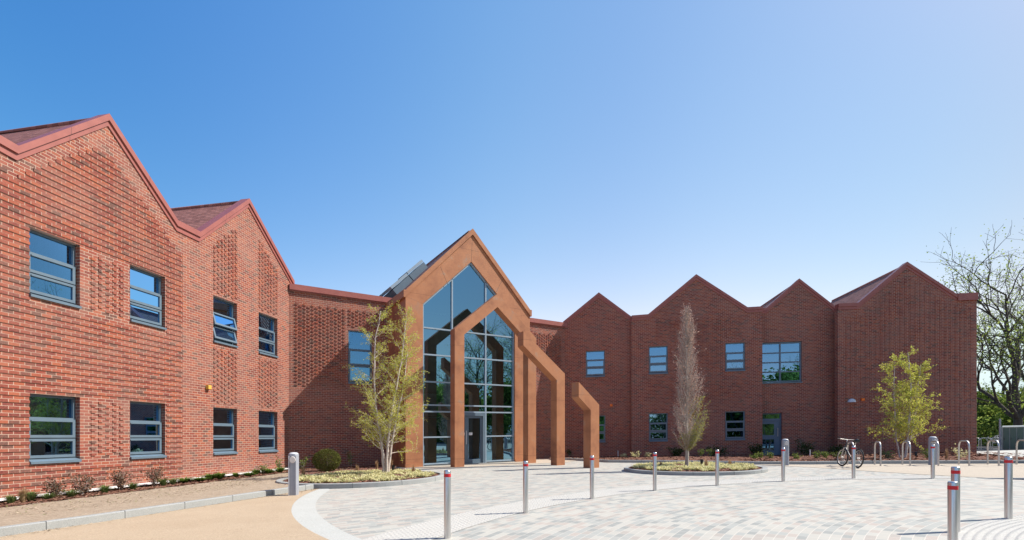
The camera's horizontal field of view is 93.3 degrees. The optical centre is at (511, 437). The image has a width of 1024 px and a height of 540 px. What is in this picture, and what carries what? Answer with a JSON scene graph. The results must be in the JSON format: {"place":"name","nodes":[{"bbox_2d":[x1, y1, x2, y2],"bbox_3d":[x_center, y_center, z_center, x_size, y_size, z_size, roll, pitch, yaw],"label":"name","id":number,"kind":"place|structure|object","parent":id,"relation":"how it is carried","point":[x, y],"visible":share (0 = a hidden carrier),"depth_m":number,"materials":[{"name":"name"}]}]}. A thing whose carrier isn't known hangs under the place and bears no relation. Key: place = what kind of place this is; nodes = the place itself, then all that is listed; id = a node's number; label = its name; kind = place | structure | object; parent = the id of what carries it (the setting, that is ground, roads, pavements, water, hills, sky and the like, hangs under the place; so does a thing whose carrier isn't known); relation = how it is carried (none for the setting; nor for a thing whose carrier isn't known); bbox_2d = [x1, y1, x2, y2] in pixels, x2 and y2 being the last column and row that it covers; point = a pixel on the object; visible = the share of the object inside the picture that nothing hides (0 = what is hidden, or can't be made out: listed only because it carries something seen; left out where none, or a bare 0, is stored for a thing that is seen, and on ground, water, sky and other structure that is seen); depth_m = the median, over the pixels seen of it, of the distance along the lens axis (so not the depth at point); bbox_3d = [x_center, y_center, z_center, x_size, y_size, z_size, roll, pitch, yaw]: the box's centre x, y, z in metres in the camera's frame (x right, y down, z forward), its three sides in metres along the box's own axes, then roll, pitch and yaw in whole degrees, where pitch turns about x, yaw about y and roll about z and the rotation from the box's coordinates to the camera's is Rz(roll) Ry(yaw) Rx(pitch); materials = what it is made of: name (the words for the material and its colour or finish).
{"place":"outdoors","nodes":[
{"label":"outdoors","id":0,"kind":"place"},
{"bbox_2d":[0,468,316,507],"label":"mulch bed","id":1,"kind":"object","parent":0,"point":[120,492],"visible":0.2,"depth_m":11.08,"materials":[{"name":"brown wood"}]},
{"bbox_2d":[0,494,22,503],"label":"strap leaf plant","id":2,"kind":"object","parent":1,"relation":"on","point":[10,499],"visible":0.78,"depth_m":9.50,"materials":[{"name":"green plant"}]},
{"bbox_2d":[16,486,28,502],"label":"dry grass","id":3,"kind":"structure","parent":1,"relation":"on","point":[23,496],"depth_m":9.74,"materials":[{"name":"plant"}]},
{"bbox_2d":[20,490,38,500],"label":"strap leaf plant","id":4,"kind":"object","parent":1,"relation":"on","point":[31,495],"visible":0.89,"depth_m":9.88,"materials":[{"name":"green plant"}]},
{"bbox_2d":[38,492,54,498],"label":"strap leaf plant","id":5,"kind":"object","parent":1,"relation":"on","point":[47,496],"visible":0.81,"depth_m":10.05,"materials":[{"name":"green plant"}]},
{"bbox_2d":[34,475,67,497],"bbox_3d":[-10.059,1.090,10.546,0.703,0.583,0.515,0,0,33],"label":"shrub","id":6,"kind":"object","parent":1,"relation":"on","point":[53,489],"visible":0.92,"depth_m":10.49,"materials":[{"name":"brown plant"}]},
{"bbox_2d":[61,489,85,496],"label":"strap leaf plant","id":7,"kind":"object","parent":1,"relation":"on","point":[69,493],"visible":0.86,"depth_m":10.45,"materials":[{"name":"green plant"}]},
{"bbox_2d":[65,473,101,494],"bbox_3d":[-9.883,1.045,11.140,0.627,0.573,0.672,0,0,0],"label":"shrub","id":8,"kind":"object","parent":1,"relation":"on","point":[86,488],"visible":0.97,"depth_m":11.08,"materials":[{"name":"brown plant"}]},
{"bbox_2d":[95,485,112,492],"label":"strap leaf plant","id":9,"kind":"object","parent":1,"relation":"on","point":[103,489],"visible":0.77,"depth_m":11.19,"materials":[{"name":"green plant"}]},
{"bbox_2d":[104,467,139,489],"bbox_3d":[-9.722,1.041,12.013,0.660,0.628,0.645,0,0,0],"label":"shrub","id":10,"kind":"object","parent":1,"relation":"on","point":[121,482],"visible":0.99,"depth_m":11.94,"materials":[{"name":"brown plant"}]},
{"bbox_2d":[124,482,138,488],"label":"strap leaf plant","id":11,"kind":"object","parent":1,"relation":"on","point":[132,486],"visible":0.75,"depth_m":11.93,"materials":[{"name":"green plant"}]},
{"bbox_2d":[0,468,286,500],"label":"gravel strip","id":12,"kind":"object","parent":1,"relation":"on","point":[92,489],"visible":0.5,"depth_m":12.33,"materials":[{"name":"white gravel"}]},
{"bbox_2d":[139,462,172,485],"bbox_3d":[-9.541,0.998,12.954,0.640,0.700,0.695,0,0,30],"label":"shrub","id":13,"kind":"object","parent":1,"relation":"on","point":[154,482],"visible":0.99,"depth_m":12.89,"materials":[{"name":"brown plant"}]},
{"bbox_2d":[156,477,171,485],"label":"strap leaf plant","id":14,"kind":"object","parent":1,"relation":"on","point":[162,482],"visible":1,"depth_m":12.88,"materials":[{"name":"green plant"}]},
{"bbox_2d":[176,477,199,482],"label":"green plant","id":15,"kind":"object","parent":1,"relation":"on","point":[186,480],"visible":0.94,"depth_m":13.74,"materials":[{"name":"green plant"}]},
{"bbox_2d":[201,472,219,479],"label":"green plant","id":16,"kind":"object","parent":1,"relation":"on","point":[208,476],"visible":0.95,"depth_m":14.68,"materials":[{"name":"green plant"}]},
{"bbox_2d":[212,471,229,478],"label":"green plant","id":17,"kind":"object","parent":1,"relation":"on","point":[220,476],"visible":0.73,"depth_m":14.85,"materials":[{"name":"green plant"}]},
{"bbox_2d":[0,489,328,539],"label":"resin path","id":18,"kind":"structure","parent":0,"point":[267,518],"depth_m":6.79,"materials":[{"name":"beige gravel"}]},
{"bbox_2d":[6,489,315,536],"bbox_3d":[-6.008,1.265,7.322,0.521,0.062,9.062,0,0,18],"label":"loose grit","id":19,"kind":"object","parent":18,"relation":"on","point":[116,519],"visible":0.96,"depth_m":7.18,"materials":[{"name":"beige gravel"}]},
{"bbox_2d":[0,469,350,526],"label":"soil","id":20,"kind":"structure","parent":0,"point":[90,508],"depth_m":9.48,"materials":[{"name":"brown soil"}]},
{"bbox_2d":[284,469,321,484],"bbox_3d":[-6.484,1.238,15.649,1.604,0.149,9.181,0,0,-24],"label":"mulch bed","id":21,"kind":"object","parent":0,"point":[309,472],"visible":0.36,"depth_m":17.07,"materials":[{"name":"brown soil"}]},
{"bbox_2d":[283,465,407,477],"bbox_3d":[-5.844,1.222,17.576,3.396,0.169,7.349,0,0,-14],"label":"mulch bed","id":22,"kind":"object","parent":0,"point":[355,470],"visible":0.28,"depth_m":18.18,"materials":[{"name":"brown wood"}]},
{"bbox_2d":[312,448,341,471],"bbox_3d":[-6.717,0.842,17.553,1.035,0.892,1.035,0,0,0],"label":"clipped bush","id":23,"kind":"object","parent":22,"relation":"on","point":[325,464],"visible":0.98,"depth_m":17.37,"materials":[{"name":"green plant"}]},
{"bbox_2d":[395,458,575,468],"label":"resin path","id":24,"kind":"structure","parent":0,"point":[546,460],"depth_m":21.07,"materials":[{"name":"beige gravel"}]},
{"bbox_2d":[450,294,535,466],"bbox_3d":[-0.722,-2.445,20.748,4.020,7.326,0.400,0,0,-33],"label":"gable frame","id":25,"kind":"object","parent":24,"relation":"on","point":[498,305],"visible":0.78,"depth_m":20.11,"materials":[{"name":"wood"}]},
{"bbox_2d":[0,0,1023,396],"label":"sky","id":26,"kind":"structure","parent":0,"point":[626,152],"materials":[{"name":"blue"}]},
{"bbox_2d":[292,461,1023,539],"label":"paving","id":27,"kind":"structure","parent":0,"point":[882,509],"depth_m":7.90,"materials":[{"name":"grey stone"}]},
{"bbox_2d":[0,484,313,536],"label":"kerb","id":28,"kind":"structure","parent":27,"relation":"on","point":[8,530],"depth_m":7.72,"materials":[{"name":"concrete"}]},
{"bbox_2d":[288,452,298,495],"bbox_3d":[-4.750,0.818,10.512,0.200,0.984,0.221,0,0,-12],"label":"light bollard","id":29,"kind":"object","parent":27,"relation":"on","point":[293,473],"visible":0.97,"depth_m":10.43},
{"bbox_2d":[291,489,361,539],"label":"concrete band","id":30,"kind":"object","parent":27,"relation":"on","point":[305,514],"visible":0.97,"depth_m":7.24,"materials":[{"name":"grey concrete"}]},
{"bbox_2d":[276,471,443,488],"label":"planter kerb","id":31,"kind":"structure","parent":27,"relation":"on","point":[372,484],"depth_m":12.04,"materials":[{"name":"concrete"}]},
{"bbox_2d":[286,473,439,482],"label":"mulch","id":32,"kind":"object","parent":31,"relation":"in","point":[369,480],"visible":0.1,"depth_m":12.65,"materials":[{"name":"brown soil"}]},
{"bbox_2d":[299,468,435,482],"bbox_3d":[-4.321,1.087,14.227,4.221,0.188,4.132,0,0,0],"label":"ground cover","id":33,"kind":"object","parent":32,"relation":"on","point":[374,474],"visible":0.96,"depth_m":13.57,"materials":[{"name":"yellow plant"}]},
{"bbox_2d":[342,301,429,472],"bbox_3d":[-3.860,-1.559,14.900,2.729,5.374,2.345,0,0,0],"label":"birch tree","id":34,"kind":"object","parent":32,"relation":"on","point":[380,436],"visible":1,"depth_m":14.77,"materials":[{"name":"green plant"}]},
{"bbox_2d":[287,464,759,482],"bbox_3d":[0.656,1.054,14.902,14.280,0.311,4.295,0,0,-9],"label":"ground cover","id":35,"kind":"object","parent":32,"relation":"on","point":[436,475],"visible":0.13,"depth_m":13.80,"materials":[{"name":"green plant"}]},
{"bbox_2d":[444,470,450,538],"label":"bollard","id":36,"kind":"object","parent":27,"relation":"on","point":[447,504],"visible":1,"depth_m":5.64,"materials":[{"name":"silver metal"}]},
{"bbox_2d":[523,461,527,512],"bbox_3d":[0.209,0.791,7.447,0.083,0.850,0.083,0,0,-40],"label":"bollard","id":37,"kind":"object","parent":27,"relation":"on","point":[525,486],"visible":0.84,"depth_m":7.41,"materials":[{"name":"silver metal"}]},
{"bbox_2d":[518,331,564,464],"bbox_3d":[1.190,-1.474,19.324,2.035,5.228,0.400,0,0,-33],"label":"half frame","id":38,"kind":"object","parent":27,"relation":"on","point":[543,362],"visible":0.93,"depth_m":19.53,"materials":[{"name":"wood"}]},
{"bbox_2d":[572,382,598,467],"bbox_3d":[2.672,-0.422,17.589,0.970,3.085,0.400,0,0,-33],"label":"half frame","id":39,"kind":"object","parent":27,"relation":"on","point":[584,400],"visible":0.88,"depth_m":17.56,"materials":[{"name":"wood"}]},
{"bbox_2d":[590,456,593,498],"bbox_3d":[1.484,0.767,8.970,0.083,0.850,0.083,0,0,10],"label":"bollard","id":40,"kind":"object","parent":27,"relation":"on","point":[591,477],"visible":0.86,"depth_m":8.93,"materials":[{"name":"silver metal"}]},
{"bbox_2d":[653,452,656,490],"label":"bollard","id":41,"kind":"object","parent":27,"relation":"on","point":[654,471],"visible":0.88,"depth_m":10.06,"materials":[{"name":"silver metal"}]},
{"bbox_2d":[362,475,950,539],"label":"tactile paving","id":42,"kind":"structure","parent":27,"relation":"on","point":[431,529],"depth_m":8.14,"materials":[{"name":"grey concrete"}]},
{"bbox_2d":[624,465,767,475],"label":"planter kerb","id":43,"kind":"structure","parent":27,"relation":"on","point":[722,473],"depth_m":13.69,"materials":[{"name":"concrete"}]},
{"bbox_2d":[631,464,761,471],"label":"mulch","id":44,"kind":"object","parent":43,"relation":"in","point":[698,470],"visible":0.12,"depth_m":14.17,"materials":[{"name":"brown wood"}]},
{"bbox_2d":[671,303,710,465],"bbox_3d":[5.759,-1.733,15.648,1.316,5.395,1.414,0,0,0],"label":"columnar tree","id":45,"kind":"object","parent":44,"relation":"on","point":[690,439],"visible":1,"depth_m":15.60,"materials":[{"name":"grey plant"}]},
{"bbox_2d":[631,461,758,470],"bbox_3d":[5.830,0.894,15.555,3.972,0.183,3.897,0,0,0],"label":"ground cover","id":46,"kind":"object","parent":44,"relation":"on","point":[695,465],"visible":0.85,"depth_m":14.87,"materials":[{"name":"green plant"}]},
{"bbox_2d":[715,450,718,485],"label":"bollard","id":47,"kind":"object","parent":27,"relation":"on","point":[716,467],"visible":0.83,"depth_m":10.82,"materials":[{"name":"silver metal"}]},
{"bbox_2d":[781,448,784,481],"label":"bollard","id":48,"kind":"object","parent":27,"relation":"on","point":[782,464],"visible":0.84,"depth_m":11.45,"materials":[{"name":"silver metal"}]},
{"bbox_2d":[782,439,788,464],"bbox_3d":[9.595,0.546,16.975,0.200,0.984,0.221,0,0,5],"label":"light bollard","id":49,"kind":"object","parent":27,"relation":"on","point":[785,443],"visible":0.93,"depth_m":16.89,"materials":[{"name":"silver metal"}]},
{"bbox_2d":[550,458,1023,464],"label":"kerb","id":50,"kind":"structure","parent":27,"relation":"on","point":[850,462],"depth_m":17.12,"materials":[{"name":"concrete"}]},
{"bbox_2d":[852,446,855,478],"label":"bollard","id":51,"kind":"object","parent":27,"relation":"on","point":[853,462],"visible":0.88,"depth_m":11.80,"materials":[{"name":"silver metal"}]},
{"bbox_2d":[874,441,880,465],"bbox_3d":[12.168,0.562,16.095,0.048,0.853,0.767,0,0,25],"label":"cycle stand","id":52,"kind":"object","parent":27,"relation":"on","point":[875,452],"visible":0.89,"depth_m":16.39,"materials":[{"name":"metal"}]},
{"bbox_2d":[902,441,910,465],"bbox_3d":[12.934,0.548,15.866,0.048,0.853,0.767,0,0,24],"label":"cycle stand","id":53,"kind":"object","parent":27,"relation":"on","point":[909,452],"visible":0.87,"depth_m":15.54,"materials":[{"name":"metal"}]},
{"bbox_2d":[930,445,934,478],"bbox_3d":[9.983,0.605,11.473,0.083,0.850,0.083,0,0,-11],"label":"bollard","id":54,"kind":"object","parent":27,"relation":"on","point":[932,447],"visible":0.83,"depth_m":11.45,"materials":[{"name":"silver metal"}]},
{"bbox_2d":[928,436,937,464],"bbox_3d":[13.862,0.465,15.921,0.200,0.984,0.221,0,0,5],"label":"light bollard","id":55,"kind":"object","parent":27,"relation":"on","point":[932,438],"visible":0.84,"depth_m":15.90,"materials":[{"name":"silver metal"}]},
{"bbox_2d":[931,441,938,465],"bbox_3d":[13.656,0.534,15.631,0.048,0.853,0.767,0,0,26],"label":"cycle stand","id":56,"kind":"object","parent":27,"relation":"on","point":[937,442],"visible":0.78,"depth_m":15.32,"materials":[{"name":"metal"}]},
{"bbox_2d":[947,481,958,539],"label":"bollard","id":57,"kind":"object","parent":27,"relation":"on","point":[952,508],"visible":1,"depth_m":4.72,"materials":[{"name":"silver metal"}]},
{"bbox_2d":[951,467,960,531],"bbox_3d":[5.045,0.759,5.500,0.083,0.850,0.083,0,0,0],"label":"bollard","id":58,"kind":"object","parent":27,"relation":"on","point":[955,473],"visible":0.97,"depth_m":5.46,"materials":[{"name":"silver metal"}]},
{"bbox_2d":[958,440,969,465],"bbox_3d":[14.413,0.520,15.425,0.048,0.853,0.767,0,0,23],"label":"cycle stand","id":59,"kind":"object","parent":27,"relation":"on","point":[960,441],"visible":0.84,"depth_m":15.35,"materials":[{"name":"metal"}]},
{"bbox_2d":[958,515,1023,539],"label":"tactile paving","id":60,"kind":"structure","parent":27,"relation":"on","point":[1001,528],"depth_m":5.53,"materials":[{"name":"grey concrete"}]},
{"bbox_2d":[987,440,999,465],"bbox_3d":[15.132,0.506,15.211,0.048,0.853,0.767,0,0,25],"label":"cycle stand","id":61,"kind":"object","parent":27,"relation":"on","point":[988,442],"visible":0.88,"depth_m":15.11,"materials":[{"name":"metal"}]},
{"bbox_2d":[1004,457,1012,518],"bbox_3d":[6.372,0.674,6.207,0.083,0.850,0.083,0,0,39],"label":"bollard","id":62,"kind":"object","parent":27,"relation":"on","point":[1008,487],"visible":0.81,"depth_m":6.18,"materials":[{"name":"silver metal"}]},
{"bbox_2d":[1016,439,1023,463],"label":"cycle stand","id":63,"kind":"object","parent":27,"relation":"on","point":[1017,449],"visible":0.88,"depth_m":15.31,"materials":[{"name":"metal"}]},
{"bbox_2d":[550,452,1023,460],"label":"mulch bed","id":64,"kind":"object","parent":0,"point":[816,459],"visible":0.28,"depth_m":21.30,"materials":[{"name":"brown wood"}]},
{"bbox_2d":[666,446,683,455],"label":"evergreen shrub","id":65,"kind":"object","parent":64,"relation":"on","point":[677,452],"visible":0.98,"depth_m":25.34,"materials":[{"name":"green plant"}]},
{"bbox_2d":[704,445,728,455],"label":"evergreen shrub","id":66,"kind":"object","parent":64,"relation":"on","point":[720,451],"visible":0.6,"depth_m":25.17,"materials":[{"name":"green plant"}]},
{"bbox_2d":[747,443,763,454],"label":"evergreen shrub","id":67,"kind":"object","parent":64,"relation":"on","point":[756,449],"visible":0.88,"depth_m":24.85,"materials":[{"name":"green plant"}]},
{"bbox_2d":[794,438,816,454],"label":"evergreen shrub","id":68,"kind":"object","parent":64,"relation":"on","point":[803,447],"visible":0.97,"depth_m":24.68,"materials":[{"name":"green plant"}]},
{"bbox_2d":[828,444,848,454],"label":"evergreen shrub","id":69,"kind":"object","parent":64,"relation":"on","point":[835,450],"visible":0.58,"depth_m":24.15,"materials":[{"name":"green plant"}]},
{"bbox_2d":[882,450,895,458],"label":"bed plant","id":70,"kind":"object","parent":64,"relation":"on","point":[887,455],"visible":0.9,"depth_m":18.88,"materials":[{"name":"green plant"}]},
{"bbox_2d":[866,345,948,458],"bbox_3d":[15.499,-1.396,19.049,2.627,4.502,2.130,0,0,0],"label":"birch tree","id":71,"kind":"object","parent":64,"relation":"on","point":[910,391],"visible":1,"depth_m":19.07,"materials":[{"name":"green plant"}]},
{"bbox_2d":[951,443,970,458],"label":"bed plant","id":72,"kind":"object","parent":64,"relation":"on","point":[956,452],"visible":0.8,"depth_m":18.31,"materials":[{"name":"yellow plant"}]},
{"bbox_2d":[754,463,1023,477],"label":"resin path","id":73,"kind":"structure","parent":0,"point":[986,470],"depth_m":14.35,"materials":[{"name":"beige gravel"}]},
{"bbox_2d":[837,438,863,467],"bbox_3d":[10.878,0.499,15.616,0.559,0.929,1.497,0,0,26],"label":"bicycle","id":74,"kind":"object","parent":73,"relation":"on","point":[847,452],"visible":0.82,"depth_m":15.80,"materials":[{"name":"metal"}]},
{"bbox_2d":[977,432,1002,455],"bbox_3d":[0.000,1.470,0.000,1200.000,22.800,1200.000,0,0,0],"label":"ground","id":75,"kind":"structure","parent":0,"point":[984,448],"depth_m":35.21,"materials":[{"name":"concrete"}]},
{"bbox_2d":[0,113,977,502],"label":"brick building","id":76,"kind":"structure","parent":75,"relation":"on","point":[136,313],"depth_m":20.05,"materials":[{"name":"red brick"}]},
{"bbox_2d":[29,394,81,463],"bbox_3d":[-10.521,-0.186,11.073,0.280,1.550,1.060,0,0,9],"label":"window","id":77,"kind":"structure","parent":76,"relation":"in","point":[52,418],"depth_m":11.09,"materials":[{"name":"clear glass"}]},
{"bbox_2d":[29,229,81,308],"bbox_3d":[-10.521,-3.836,11.073,0.280,1.530,1.060,0,0,9],"label":"window","id":78,"kind":"structure","parent":76,"relation":"in","point":[52,260],"depth_m":11.10,"materials":[{"name":"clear glass"}]},
{"bbox_2d":[130,401,166,458],"bbox_3d":[-10.146,-0.193,13.388,0.280,1.550,1.080,0,0,9],"label":"window","id":79,"kind":"structure","parent":76,"relation":"in","point":[145,418],"depth_m":13.43,"materials":[{"name":"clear glass"}]},
{"bbox_2d":[130,266,166,329],"bbox_3d":[-10.146,-3.843,13.388,0.280,1.530,1.080,0,0,9],"label":"window","id":80,"kind":"structure","parent":76,"relation":"in","point":[145,287],"depth_m":13.43,"materials":[{"name":"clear glass"}]},
{"bbox_2d":[213,408,237,454],"bbox_3d":[-9.688,-0.202,16.216,0.280,1.550,1.070,0,0,9],"label":"window","id":81,"kind":"structure","parent":76,"relation":"in","point":[223,418],"depth_m":16.28,"materials":[{"name":"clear glass"}]},
{"bbox_2d":[213,297,237,347],"bbox_3d":[-9.742,-3.852,16.224,0.390,1.530,1.070,0,0,9],"label":"window","id":82,"kind":"structure","parent":76,"relation":"in","point":[223,311],"depth_m":16.24,"materials":[{"name":"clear glass"}]},
{"bbox_2d":[259,411,278,452],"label":"window","id":83,"kind":"structure","parent":76,"relation":"in","point":[266,419],"depth_m":18.46,"materials":[{"name":"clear glass"}]},
{"bbox_2d":[259,314,278,357],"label":"window","id":84,"kind":"structure","parent":76,"relation":"in","point":[266,324],"depth_m":18.46,"materials":[{"name":"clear glass"}]},
{"bbox_2d":[348,330,371,384],"bbox_3d":[-6.659,-3.479,21.178,1.030,2.346,0.180,0,0,-33],"label":"window","id":85,"kind":"structure","parent":76,"relation":"in","point":[357,351],"depth_m":21.17,"materials":[{"name":"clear glass"}]},
{"bbox_2d":[464,413,485,463],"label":"entrance door","id":86,"kind":"structure","parent":76,"relation":"in","point":[474,423],"depth_m":21.77,"materials":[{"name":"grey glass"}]},
{"bbox_2d":[586,350,604,376],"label":"window","id":87,"kind":"structure","parent":76,"relation":"in","point":[595,360],"depth_m":27.09,"materials":[{"name":"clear glass"}]},
{"bbox_2d":[599,415,604,442],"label":"window","id":88,"kind":"structure","parent":76,"relation":"in","point":[601,417],"depth_m":27.03,"materials":[{"name":"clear glass"}]},
{"bbox_2d":[649,413,667,441],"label":"window","id":89,"kind":"structure","parent":76,"relation":"in","point":[658,422],"depth_m":26.30,"materials":[{"name":"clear glass"}]},
{"bbox_2d":[649,346,667,373],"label":"window","id":90,"kind":"structure","parent":76,"relation":"in","point":[658,355],"depth_m":26.30,"materials":[{"name":"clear glass"}]},
{"bbox_2d":[725,411,744,440],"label":"window","id":91,"kind":"structure","parent":76,"relation":"in","point":[734,420],"depth_m":25.71,"materials":[{"name":"clear glass"}]},
{"bbox_2d":[725,342,744,371],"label":"window","id":92,"kind":"structure","parent":76,"relation":"in","point":[734,352],"depth_m":25.71,"materials":[{"name":"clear glass"}]},
{"bbox_2d":[762,413,780,454],"bbox_3d":[13.806,-0.167,25.875,1.113,2.271,0.164,0,0,7],"label":"door","id":93,"kind":"structure","parent":76,"relation":"in","point":[771,422],"depth_m":25.86,"materials":[{"name":"blue paint"}]},
{"bbox_2d":[762,341,801,383],"bbox_3d":[14.294,-3.967,25.753,2.112,2.250,0.210,0,0,7],"label":"window","id":94,"kind":"structure","parent":76,"relation":"in","point":[781,361],"depth_m":25.78,"materials":[{"name":"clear glass"}]},
{"bbox_2d":[916,219,1023,425],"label":"bare tree","id":95,"kind":"object","parent":75,"relation":"on","point":[1015,412],"visible":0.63,"depth_m":36.63,"materials":[{"name":"grey plant"}]},
{"bbox_2d":[962,250,1023,396],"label":"bare tree","id":96,"kind":"object","parent":75,"relation":"on","point":[1014,318],"visible":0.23,"depth_m":45.55,"materials":[{"name":"brown plant"}]},
{"bbox_2d":[999,419,1000,450],"bbox_3d":[30.776,-0.090,30.498,0.099,2.150,0.099,0,0,0],"label":"post","id":97,"kind":"object","parent":75,"relation":"on","point":[1000,433],"visible":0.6,"depth_m":30.45,"materials":[{"name":"grey metal"}]},
{"bbox_2d":[977,383,1023,444],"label":"leafy tree","id":98,"kind":"object","parent":75,"relation":"on","point":[991,409],"visible":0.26,"depth_m":41.71,"materials":[{"name":"green plant"}]},
{"bbox_2d":[977,412,1023,446],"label":"hedge","id":99,"kind":"object","parent":75,"relation":"on","point":[994,424],"visible":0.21,"depth_m":39.82,"materials":[{"name":"green plant"}]},
{"bbox_2d":[1001,425,1023,449],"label":"cycle locker row","id":100,"kind":"object","parent":75,"relation":"on","point":[1011,436],"visible":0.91,"depth_m":30.16,"materials":[{"name":"grey metal"}]},
{"bbox_2d":[1003,428,1008,448],"bbox_3d":[30.985,0.081,30.320,0.270,1.364,0.059,0,0,44],"label":"door","id":101,"kind":"structure","parent":100,"relation":"in","point":[1005,430],"depth_m":30.33,"materials":[{"name":"grey metal"}]},
{"bbox_2d":[1010,428,1015,448],"bbox_3d":[31.218,0.077,30.123,0.270,1.364,0.025,0,0,44],"label":"door","id":102,"kind":"structure","parent":100,"relation":"in","point":[1012,430],"depth_m":30.12,"materials":[{"name":"grey metal"}]},
{"bbox_2d":[1017,427,1022,448],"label":"door","id":103,"kind":"structure","parent":100,"relation":"in","point":[1020,429],"depth_m":29.89,"materials":[{"name":"grey metal"}]},
{"bbox_2d":[977,450,1023,456],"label":"path","id":104,"kind":"structure","parent":0,"point":[1020,452],"depth_m":25.41,"materials":[{"name":"concrete"}]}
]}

